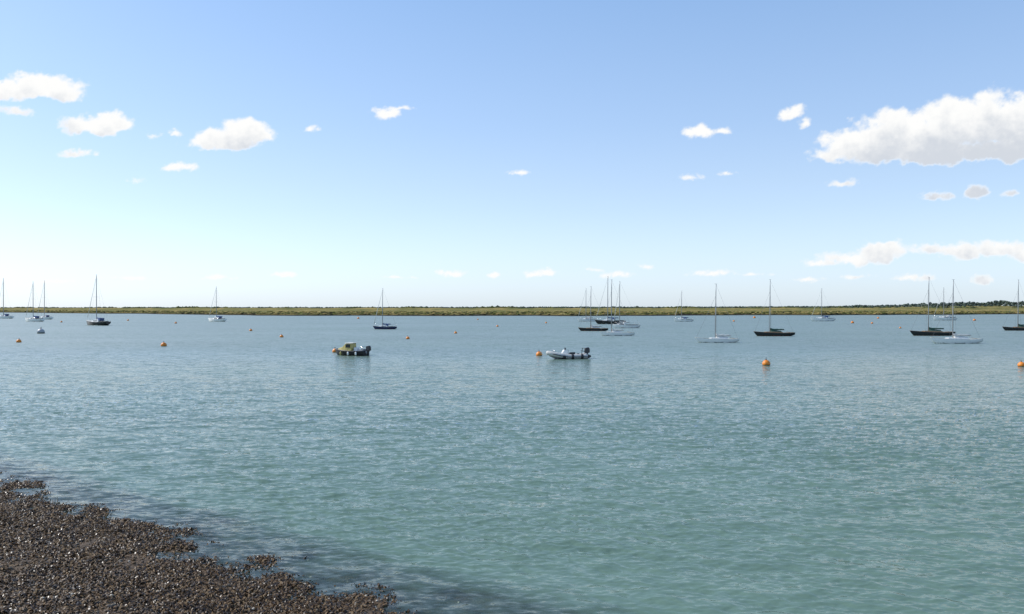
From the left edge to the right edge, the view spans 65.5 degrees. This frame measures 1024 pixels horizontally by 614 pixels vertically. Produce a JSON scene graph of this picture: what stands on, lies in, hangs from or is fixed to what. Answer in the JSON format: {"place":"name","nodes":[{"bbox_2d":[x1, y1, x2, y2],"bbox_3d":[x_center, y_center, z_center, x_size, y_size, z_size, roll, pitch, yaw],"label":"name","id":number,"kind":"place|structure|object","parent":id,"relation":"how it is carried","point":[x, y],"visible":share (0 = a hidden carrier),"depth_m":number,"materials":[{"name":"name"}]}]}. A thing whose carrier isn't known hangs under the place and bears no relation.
{"place":"outdoors","nodes":[
{"label":"outdoors","id":0,"kind":"place"},
{"bbox_2d":[0,461,578,613],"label":"beach ground","id":1,"kind":"structure","parent":0,"point":[221,528],"depth_m":16.29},
{"bbox_2d":[0,483,428,613],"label":"pebbles","id":2,"kind":"object","parent":1,"relation":"on","point":[198,591],"visible":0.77,"depth_m":15.19,"materials":[{"name":"grey stone"}]},
{"bbox_2d":[0,471,481,613],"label":"seaweed","id":3,"kind":"object","parent":1,"relation":"on","point":[43,515],"visible":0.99,"depth_m":15.37,"materials":[{"name":"plant"}]},
{"bbox_2d":[0,313,1023,613],"bbox_3d":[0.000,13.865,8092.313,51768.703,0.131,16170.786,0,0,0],"label":"water","id":4,"kind":"structure","parent":0,"point":[838,465],"depth_m":30.12,"materials":[{"name":"teal liquid"}]},
{"bbox_2d":[0,278,13,318],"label":"sailboat","id":5,"kind":"object","parent":4,"relation":"on","point":[5,316],"visible":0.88,"depth_m":387.41,"materials":[{"name":"white paint"}]},
{"bbox_2d":[25,283,44,321],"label":"sailboat","id":6,"kind":"object","parent":4,"relation":"on","point":[36,319],"visible":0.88,"depth_m":302.15,"materials":[{"name":"white plastic"}]},
{"bbox_2d":[37,327,44,333],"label":"mooring buoy","id":7,"kind":"object","parent":4,"relation":"on","point":[40,331],"visible":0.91,"depth_m":161.31,"materials":[{"name":"plastic"}]},
{"bbox_2d":[38,280,52,318],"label":"sailboat","id":8,"kind":"object","parent":4,"relation":"on","point":[47,317],"visible":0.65,"depth_m":359.40,"materials":[{"name":"white paint"}]},
{"bbox_2d":[86,274,110,325],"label":"sailboat","id":9,"kind":"object","parent":4,"relation":"on","point":[100,322],"visible":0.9,"depth_m":235.82,"materials":[{"name":"black paint"}]},
{"bbox_2d":[208,286,226,321],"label":"sailboat","id":10,"kind":"object","parent":4,"relation":"on","point":[219,319],"visible":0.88,"depth_m":302.16,"materials":[{"name":"white paint"}]},
{"bbox_2d":[335,342,370,355],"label":"motorboat","id":11,"kind":"object","parent":4,"relation":"on","point":[349,349],"visible":0.94,"depth_m":86.82,"materials":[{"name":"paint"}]},
{"bbox_2d":[373,292,396,328],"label":"sailboat","id":12,"kind":"object","parent":4,"relation":"on","point":[384,326],"visible":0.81,"depth_m":193.85,"materials":[{"name":"blue paint"}]},
{"bbox_2d":[546,347,590,358],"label":"inflatable boat","id":13,"kind":"object","parent":4,"relation":"on","point":[565,354],"visible":0.98,"depth_m":80.98,"materials":[{"name":"rubber"}]},
{"bbox_2d":[577,294,596,320],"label":"sailboat","id":14,"kind":"object","parent":4,"relation":"on","point":[586,319],"visible":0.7,"depth_m":306.54,"materials":[{"name":"white plastic"}]},
{"bbox_2d":[578,286,607,330],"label":"sailboat","id":15,"kind":"object","parent":4,"relation":"on","point":[594,328],"visible":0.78,"depth_m":179.39,"materials":[{"name":"black paint"}]},
{"bbox_2d":[595,282,625,323],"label":"sailboat","id":16,"kind":"object","parent":4,"relation":"on","point":[608,321],"visible":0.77,"depth_m":254.76,"materials":[{"name":"black paint"}]},
{"bbox_2d":[599,281,634,335],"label":"sailboat","id":17,"kind":"object","parent":4,"relation":"on","point":[615,332],"visible":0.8,"depth_m":149.03,"materials":[{"name":"white paint"}]},
{"bbox_2d":[613,284,639,327],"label":"sailboat","id":18,"kind":"object","parent":4,"relation":"on","point":[623,325],"visible":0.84,"depth_m":206.19,"materials":[{"name":"white plastic"}]},
{"bbox_2d":[674,294,693,321],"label":"sailboat","id":19,"kind":"object","parent":4,"relation":"on","point":[683,319],"visible":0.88,"depth_m":302.77,"materials":[{"name":"white paint"}]},
{"bbox_2d":[695,285,738,342],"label":"sailboat","id":20,"kind":"object","parent":4,"relation":"on","point":[719,338],"visible":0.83,"depth_m":119.44,"materials":[{"name":"white paint"}]},
{"bbox_2d":[762,359,769,364],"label":"mooring buoy","id":21,"kind":"object","parent":4,"relation":"on","point":[765,362],"visible":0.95,"depth_m":72.18,"materials":[{"name":"orange plastic"}]},
{"bbox_2d":[754,280,794,335],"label":"sailboat","id":22,"kind":"object","parent":4,"relation":"on","point":[773,332],"visible":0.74,"depth_m":146.58,"materials":[{"name":"black paint"}]},
{"bbox_2d":[810,291,835,320],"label":"sailboat","id":23,"kind":"object","parent":4,"relation":"on","point":[825,318],"visible":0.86,"depth_m":312.38,"materials":[{"name":"white paint"}]},
{"bbox_2d":[910,284,954,335],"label":"sailboat","id":24,"kind":"object","parent":4,"relation":"on","point":[932,332],"visible":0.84,"depth_m":148.80,"materials":[{"name":"black paint"}]},
{"bbox_2d":[933,293,957,319],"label":"sailboat","id":25,"kind":"object","parent":4,"relation":"on","point":[947,317],"visible":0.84,"depth_m":334.11,"materials":[{"name":"white plastic"}]},
{"bbox_2d":[930,279,982,343],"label":"sailboat","id":26,"kind":"object","parent":4,"relation":"on","point":[958,339],"visible":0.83,"depth_m":116.50,"materials":[{"name":"white paint"},{"name":"white canvas"},{"name":"aluminium"}]},
{"bbox_2d":[1002,280,1023,330],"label":"sailboat","id":27,"kind":"object","parent":4,"relation":"on","point":[1019,327],"visible":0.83,"depth_m":182.74,"materials":[{"name":"black paint"}]},
{"bbox_2d":[0,71,1023,284],"bbox_3d":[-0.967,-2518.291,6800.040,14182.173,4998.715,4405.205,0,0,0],"label":"cloud","id":28,"kind":"structure","parent":0,"point":[949,131],"depth_m":7846.53,"materials":[{"name":"white"}]},
{"bbox_2d":[0,306,1023,315],"bbox_3d":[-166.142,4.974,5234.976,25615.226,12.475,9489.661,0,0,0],"label":"saltmarsh terrain","id":29,"kind":"structure","parent":0,"point":[807,310],"depth_m":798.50,"materials":[{"name":"green plant"}]},
{"bbox_2d":[0,300,1023,307],"bbox_3d":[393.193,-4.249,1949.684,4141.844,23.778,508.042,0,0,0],"label":"distant trees","id":30,"kind":"object","parent":29,"relation":"on","point":[995,303],"visible":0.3,"depth_m":1758.42,"materials":[{"name":"green plant"}]},
{"bbox_2d":[8,305,1023,307],"bbox_3d":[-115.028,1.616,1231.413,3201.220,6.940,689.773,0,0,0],"label":"distant scrub","id":31,"kind":"object","parent":29,"relation":"on","point":[497,306],"visible":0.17,"depth_m":1003.13,"materials":[{"name":"green plant"}]},
{"bbox_2d":[0,0,1023,307],"label":"sky","id":32,"kind":"structure","parent":0,"point":[595,100],"materials":[{"name":"blue"}]}
]}

